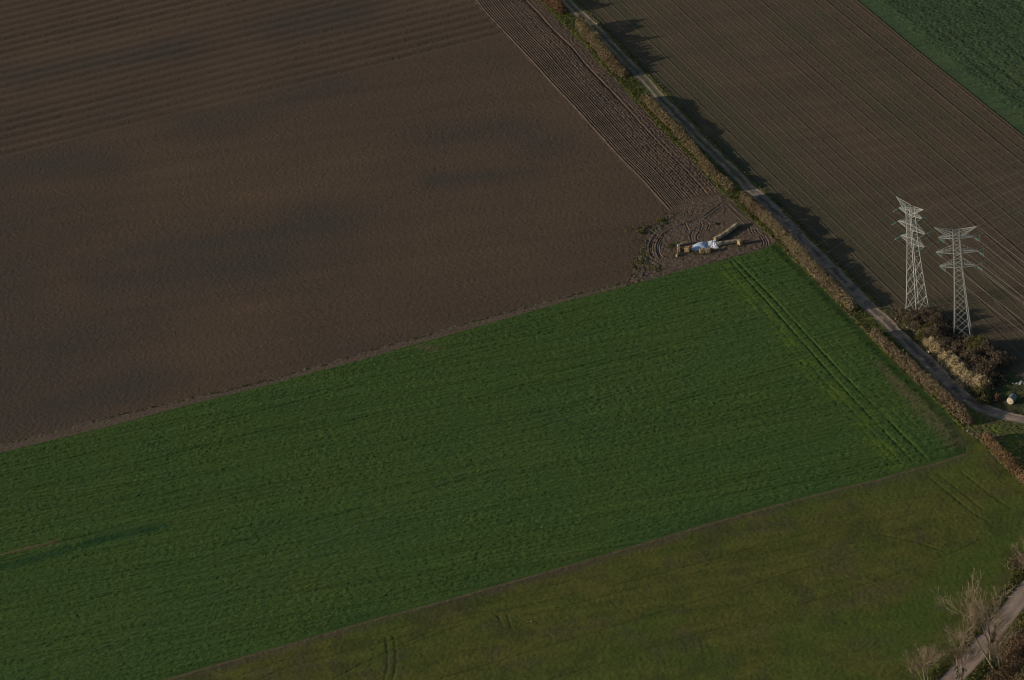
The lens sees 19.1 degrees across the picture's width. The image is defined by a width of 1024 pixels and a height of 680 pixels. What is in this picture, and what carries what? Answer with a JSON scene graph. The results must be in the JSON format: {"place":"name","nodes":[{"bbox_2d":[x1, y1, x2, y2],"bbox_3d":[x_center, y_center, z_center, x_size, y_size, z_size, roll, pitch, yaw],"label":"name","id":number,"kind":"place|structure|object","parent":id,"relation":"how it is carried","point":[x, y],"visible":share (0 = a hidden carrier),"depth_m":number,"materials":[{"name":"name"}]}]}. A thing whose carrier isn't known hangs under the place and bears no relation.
{"place":"outdoors","nodes":[
{"label":"outdoors","id":0,"kind":"place"},
{"bbox_2d":[0,0,668,443],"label":"tilled field","id":1,"kind":"structure","parent":0,"point":[208,196],"depth_m":734.60,"materials":[{"name":"soil"}]},
{"bbox_2d":[0,273,631,452],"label":"earth margin","id":2,"kind":"object","parent":1,"relation":"on","point":[79,428],"visible":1,"depth_m":656.93,"materials":[{"name":"brown soil"}]},
{"bbox_2d":[99,195,749,419],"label":"weeds","id":3,"kind":"object","parent":1,"relation":"on","point":[661,219],"visible":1,"depth_m":682.03,"materials":[{"name":"green plant"}]},
{"bbox_2d":[0,243,964,679],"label":"green crop field","id":4,"kind":"structure","parent":0,"point":[350,467],"depth_m":614.87,"materials":[{"name":"green plant"}]},
{"bbox_2d":[0,1,1023,656],"bbox_3d":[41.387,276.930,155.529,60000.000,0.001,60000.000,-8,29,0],"label":"ground","id":5,"kind":"structure","parent":0,"point":[568,31],"depth_m":781.99,"materials":[{"name":"brown soil"}]},
{"bbox_2d":[902,642,943,679],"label":"bare tree","id":6,"kind":"object","parent":5,"relation":"on","point":[928,660],"visible":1,"depth_m":524.07,"materials":[{"name":"brown plant"}]},
{"bbox_2d":[930,621,984,679],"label":"bare tree","id":7,"kind":"object","parent":5,"relation":"on","point":[971,651],"visible":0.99,"depth_m":526.37,"materials":[{"name":"brown plant"}]},
{"bbox_2d":[1010,533,1023,568],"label":"bare tree","id":8,"kind":"object","parent":5,"relation":"on","point":[1020,554],"visible":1,"depth_m":554.26,"materials":[{"name":"brown plant"}]},
{"bbox_2d":[164,421,1023,679],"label":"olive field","id":9,"kind":"structure","parent":0,"point":[839,584],"depth_m":564.32,"materials":[{"name":"green plant"}]},
{"bbox_2d":[475,0,721,212],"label":"ploughed strip","id":10,"kind":"object","parent":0,"point":[657,161],"visible":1,"depth_m":758.07,"materials":[{"name":"soil"}]},
{"bbox_2d":[625,194,773,285],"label":"bare yard","id":11,"kind":"structure","parent":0,"point":[690,223],"depth_m":688.79,"materials":[{"name":"soil"}]},
{"bbox_2d":[684,246,689,251],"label":"straw bale","id":12,"kind":"object","parent":11,"relation":"on","point":[686,248],"visible":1,"depth_m":683.14},
{"bbox_2d":[691,241,706,250],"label":"plastic sheet","id":13,"kind":"object","parent":11,"relation":"on","point":[697,246],"visible":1,"depth_m":683.81,"materials":[{"name":"white plastic"}]},
{"bbox_2d":[699,248,704,253],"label":"straw bale","id":14,"kind":"object","parent":11,"relation":"on","point":[701,250],"visible":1,"depth_m":681.67},
{"bbox_2d":[670,227,747,259],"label":"straw litter","id":15,"kind":"object","parent":11,"relation":"on","point":[732,244],"visible":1,"depth_m":683.19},
{"bbox_2d":[706,240,718,247],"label":"plastic sheet","id":16,"kind":"object","parent":11,"relation":"on","point":[712,244],"visible":1,"depth_m":683.85,"materials":[{"name":"white plastic"}]},
{"bbox_2d":[539,0,963,427],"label":"grass verge","id":17,"kind":"object","parent":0,"point":[760,226],"depth_m":704.53,"materials":[{"name":"green plant"}]},
{"bbox_2d":[543,0,565,14],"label":"hedge","id":18,"kind":"object","parent":17,"relation":"on","point":[554,4],"visible":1,"depth_m":810.36,"materials":[{"name":"plant"}]},
{"bbox_2d":[575,14,629,77],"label":"hedge","id":19,"kind":"object","parent":17,"relation":"on","point":[603,50],"visible":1,"depth_m":782.30,"materials":[{"name":"plant"}]},
{"bbox_2d":[639,94,736,192],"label":"hedge","id":20,"kind":"object","parent":17,"relation":"on","point":[676,128],"visible":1,"depth_m":729.25,"materials":[{"name":"plant"}]},
{"bbox_2d":[739,189,857,310],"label":"hedge","id":21,"kind":"object","parent":17,"relation":"on","point":[786,239],"visible":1,"depth_m":673.00,"materials":[{"name":"plant"}]},
{"bbox_2d":[869,326,974,425],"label":"hedge","id":22,"kind":"object","parent":17,"relation":"on","point":[927,377],"visible":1,"depth_m":619.63,"materials":[{"name":"brown plant"}]},
{"bbox_2d":[561,0,1023,423],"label":"dirt track","id":23,"kind":"structure","parent":0,"point":[925,359],"depth_m":682.32,"materials":[{"name":"soil"}]},
{"bbox_2d":[575,0,1023,378],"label":"seeded field","id":24,"kind":"structure","parent":0,"point":[821,121],"depth_m":722.84,"materials":[{"name":"soil"}]},
{"bbox_2d":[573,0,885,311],"bbox_3d":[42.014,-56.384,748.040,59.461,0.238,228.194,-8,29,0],"label":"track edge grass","id":25,"kind":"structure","parent":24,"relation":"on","point":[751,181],"depth_m":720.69,"materials":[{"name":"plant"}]},
{"bbox_2d":[892,196,930,309],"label":"pylon","id":26,"kind":"object","parent":24,"relation":"on","point":[912,229],"visible":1,"depth_m":640.32,"materials":[{"name":"metal"}]},
{"bbox_2d":[35,226,889,676],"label":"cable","id":27,"kind":"object","parent":26,"relation":"attached to","point":[417,494],"visible":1,"depth_m":592.87,"materials":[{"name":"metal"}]},
{"bbox_2d":[54,225,910,678],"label":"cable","id":28,"kind":"object","parent":26,"relation":"attached to","point":[490,467],"visible":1,"depth_m":573.40,"materials":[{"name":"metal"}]},
{"bbox_2d":[130,254,912,678],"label":"cable","id":29,"kind":"object","parent":26,"relation":"attached to","point":[552,466],"visible":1,"depth_m":585.28,"materials":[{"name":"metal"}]},
{"bbox_2d":[934,226,983,336],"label":"pylon","id":30,"kind":"object","parent":24,"relation":"on","point":[953,253],"visible":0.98,"depth_m":627.50,"materials":[{"name":"metal"}]},
{"bbox_2d":[856,0,1023,136],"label":"earth edge","id":31,"kind":"object","parent":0,"point":[941,70],"visible":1,"depth_m":747.81,"materials":[{"name":"brown soil"}]},
{"bbox_2d":[857,0,1023,135],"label":"crop field","id":32,"kind":"structure","parent":0,"point":[975,48],"depth_m":761.47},
{"bbox_2d":[884,311,1023,414],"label":"scrub bank","id":33,"kind":"structure","parent":0,"point":[1006,389],"depth_m":615.37,"materials":[{"name":"plant"}]},
{"bbox_2d":[889,307,909,322],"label":"shrub","id":34,"kind":"object","parent":33,"relation":"on","point":[902,312],"visible":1,"depth_m":645.19,"materials":[{"name":"brown plant"}]},
{"bbox_2d":[895,315,911,326],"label":"bramble","id":35,"kind":"object","parent":33,"relation":"on","point":[907,318],"visible":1,"depth_m":642.22,"materials":[{"name":"brown plant"}]},
{"bbox_2d":[898,309,926,326],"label":"shrub","id":36,"kind":"object","parent":33,"relation":"on","point":[914,316],"visible":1,"depth_m":642.28,"materials":[{"name":"brown plant"}]},
{"bbox_2d":[908,319,924,333],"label":"bramble","id":37,"kind":"object","parent":33,"relation":"on","point":[915,324],"visible":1,"depth_m":639.67,"materials":[{"name":"brown plant"}]},
{"bbox_2d":[912,330,928,343],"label":"bramble","id":38,"kind":"object","parent":33,"relation":"on","point":[919,334],"visible":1,"depth_m":635.98,"materials":[{"name":"green plant"}]},
{"bbox_2d":[913,321,931,333],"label":"bramble","id":39,"kind":"object","parent":33,"relation":"on","point":[925,326],"visible":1,"depth_m":638.50,"materials":[{"name":"green plant"}]},
{"bbox_2d":[918,335,938,351],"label":"bramble","id":40,"kind":"object","parent":33,"relation":"on","point":[928,342],"visible":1,"depth_m":633.07,"materials":[{"name":"beige plant"}]},
{"bbox_2d":[915,305,947,321],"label":"shrub","id":41,"kind":"object","parent":33,"relation":"on","point":[928,310],"visible":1,"depth_m":642.10,"materials":[{"name":"brown plant"}]},
{"bbox_2d":[920,322,950,341],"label":"shrub","id":42,"kind":"object","parent":33,"relation":"on","point":[935,330],"visible":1,"depth_m":635.12,"materials":[{"name":"brown plant"}]},
{"bbox_2d":[928,343,946,357],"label":"bramble","id":43,"kind":"object","parent":33,"relation":"on","point":[935,348],"visible":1,"depth_m":630.17,"materials":[{"name":"beige plant"}]},
{"bbox_2d":[924,311,954,326],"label":"shrub","id":44,"kind":"object","parent":33,"relation":"on","point":[937,318],"visible":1,"depth_m":639.69,"materials":[{"name":"brown plant"}]},
{"bbox_2d":[930,335,953,354],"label":"shrub","id":45,"kind":"object","parent":33,"relation":"on","point":[946,342],"visible":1,"depth_m":631.22,"materials":[{"name":"brown plant"}]},
{"bbox_2d":[933,351,955,365],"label":"bramble","id":46,"kind":"object","parent":33,"relation":"on","point":[945,355],"visible":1,"depth_m":626.89,"materials":[{"name":"beige plant"}]},
{"bbox_2d":[888,307,1007,386],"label":"brushwood","id":47,"kind":"object","parent":33,"relation":"on","point":[952,334],"visible":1,"depth_m":634.92,"materials":[{"name":"brown plant"}]},
{"bbox_2d":[938,339,966,359],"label":"shrub","id":48,"kind":"object","parent":33,"relation":"on","point":[956,346],"visible":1,"depth_m":628.47,"materials":[{"name":"brown plant"}]},
{"bbox_2d":[940,354,966,371],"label":"bramble","id":49,"kind":"object","parent":33,"relation":"on","point":[953,361],"visible":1,"depth_m":624.22,"materials":[{"name":"beige plant"}]},
{"bbox_2d":[949,362,970,380],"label":"bramble","id":50,"kind":"object","parent":33,"relation":"on","point":[963,366],"visible":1,"depth_m":621.49,"materials":[{"name":"beige plant"}]},
{"bbox_2d":[951,374,970,387],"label":"bramble","id":51,"kind":"object","parent":33,"relation":"on","point":[961,378],"visible":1,"depth_m":618.74,"materials":[{"name":"beige plant"}]},
{"bbox_2d":[958,334,976,352],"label":"shrub","id":52,"kind":"object","parent":33,"relation":"on","point":[964,341],"visible":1,"depth_m":628.34,"materials":[{"name":"brown plant"}]},
{"bbox_2d":[957,370,978,389],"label":"bramble","id":53,"kind":"object","parent":33,"relation":"on","point":[970,376],"visible":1,"depth_m":619.16,"materials":[{"name":"beige plant"}]},
{"bbox_2d":[958,347,986,365],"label":"shrub","id":54,"kind":"object","parent":33,"relation":"on","point":[970,357],"visible":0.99,"depth_m":624.75,"materials":[{"name":"brown plant"}]},
{"bbox_2d":[957,334,992,355],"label":"shrub","id":55,"kind":"object","parent":33,"relation":"on","point":[976,342],"visible":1,"depth_m":627.06,"materials":[{"name":"green plant"}]},
{"bbox_2d":[965,374,991,389],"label":"bramble","id":56,"kind":"object","parent":33,"relation":"on","point":[977,379],"visible":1,"depth_m":616.82,"materials":[{"name":"beige plant"}]},
{"bbox_2d":[968,384,994,398],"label":"bramble","id":57,"kind":"object","parent":33,"relation":"on","point":[981,390],"visible":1,"depth_m":613.69,"materials":[{"name":"green plant"}]},
{"bbox_2d":[974,394,993,406],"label":"bramble","id":58,"kind":"object","parent":33,"relation":"on","point":[983,398],"visible":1,"depth_m":611.07,"materials":[{"name":"green plant"}]},
{"bbox_2d":[971,356,1003,378],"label":"shrub","id":59,"kind":"object","parent":33,"relation":"on","point":[983,367],"visible":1,"depth_m":619.41,"materials":[{"name":"brown plant"}]},
{"bbox_2d":[975,377,999,391],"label":"bramble","id":60,"kind":"object","parent":33,"relation":"on","point":[990,384],"visible":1,"depth_m":615.90,"materials":[{"name":"green plant"}]},
{"bbox_2d":[976,337,1002,359],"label":"shrub","id":61,"kind":"object","parent":33,"relation":"on","point":[988,348],"visible":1,"depth_m":625.15,"materials":[{"name":"brown plant"}]},
{"bbox_2d":[991,393,1001,402],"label":"bramble","id":62,"kind":"object","parent":33,"relation":"on","point":[997,397],"visible":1,"depth_m":611.09,"materials":[{"name":"plant"}]},
{"bbox_2d":[987,349,1015,370],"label":"shrub","id":63,"kind":"object","parent":33,"relation":"on","point":[1000,358],"visible":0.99,"depth_m":622.72,"materials":[{"name":"plant"}]},
{"bbox_2d":[1007,393,1016,404],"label":"wrapped bale","id":64,"kind":"object","parent":33,"relation":"on","point":[1011,398],"visible":1,"depth_m":609.06,"materials":[{"name":"plastic"}]},
{"bbox_2d":[925,563,1023,679],"bbox_3d":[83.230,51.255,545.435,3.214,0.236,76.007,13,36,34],"label":"lane verge","id":65,"kind":"structure","parent":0,"point":[989,614],"depth_m":544.88,"materials":[{"name":"green plant"}]},
{"bbox_2d":[1000,553,1023,574],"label":"shrub","id":66,"kind":"object","parent":65,"relation":"on","point":[1015,559],"visible":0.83,"depth_m":559.75,"materials":[{"name":"plant"}]},
{"bbox_2d":[939,580,1023,679],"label":"farm lane","id":67,"kind":"structure","parent":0,"point":[1016,606],"depth_m":543.28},
{"bbox_2d":[960,401,1023,485],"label":"roadside grass","id":68,"kind":"structure","parent":0,"point":[1008,436],"depth_m":600.87,"materials":[{"name":"green plant"}]},
{"bbox_2d":[981,430,1023,482],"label":"hedge","id":69,"kind":"object","parent":68,"relation":"on","point":[1001,451],"visible":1,"depth_m":590.69,"materials":[{"name":"brown plant"}]},
{"bbox_2d":[975,625,1023,679],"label":"scrub ground","id":70,"kind":"structure","parent":0,"point":[988,670],"depth_m":534.08,"materials":[{"name":"plant"}]},
{"bbox_2d":[926,568,1018,669],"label":"bare tree","id":71,"kind":"object","parent":70,"relation":"on","point":[973,616],"visible":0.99,"depth_m":529.05,"materials":[{"name":"brown plant"}]},
{"bbox_2d":[978,627,1007,673],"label":"bare tree","id":72,"kind":"object","parent":70,"relation":"on","point":[996,652],"visible":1,"depth_m":529.65,"materials":[{"name":"brown plant"}]},
{"bbox_2d":[980,673,1006,679],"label":"shrub","id":73,"kind":"object","parent":70,"relation":"on","point":[988,678],"visible":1,"depth_m":529.59,"materials":[{"name":"brown plant"}]},
{"bbox_2d":[979,662,1021,679],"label":"shrub","id":74,"kind":"object","parent":70,"relation":"on","point":[1003,669],"visible":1,"depth_m":529.00,"materials":[{"name":"plant"}]},
{"bbox_2d":[987,641,1023,666],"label":"shrub","id":75,"kind":"object","parent":70,"relation":"on","point":[1011,656],"visible":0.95,"depth_m":534.57,"materials":[{"name":"plant"}]},
{"bbox_2d":[992,655,1023,679],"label":"shrub","id":76,"kind":"object","parent":70,"relation":"on","point":[1017,664],"visible":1,"depth_m":529.85,"materials":[{"name":"plant"}]},
{"bbox_2d":[998,634,1023,661],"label":"shrub","id":77,"kind":"object","parent":70,"relation":"on","point":[1019,644],"visible":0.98,"depth_m":534.89,"materials":[{"name":"brown plant"}]},
{"bbox_2d":[1001,628,1023,646],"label":"shrub","id":78,"kind":"object","parent":70,"relation":"on","point":[1010,637],"visible":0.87,"depth_m":539.02,"materials":[{"name":"brown plant"}]},
{"bbox_2d":[1006,616,1023,638],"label":"shrub","id":79,"kind":"object","parent":70,"relation":"on","point":[1018,623],"visible":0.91,"depth_m":540.99,"materials":[{"name":"green plant"}]},
{"bbox_2d":[1009,665,1023,679],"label":"shrub","id":80,"kind":"object","parent":70,"relation":"on","point":[1018,677],"visible":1,"depth_m":526.74,"materials":[{"name":"brown plant"}]}
]}

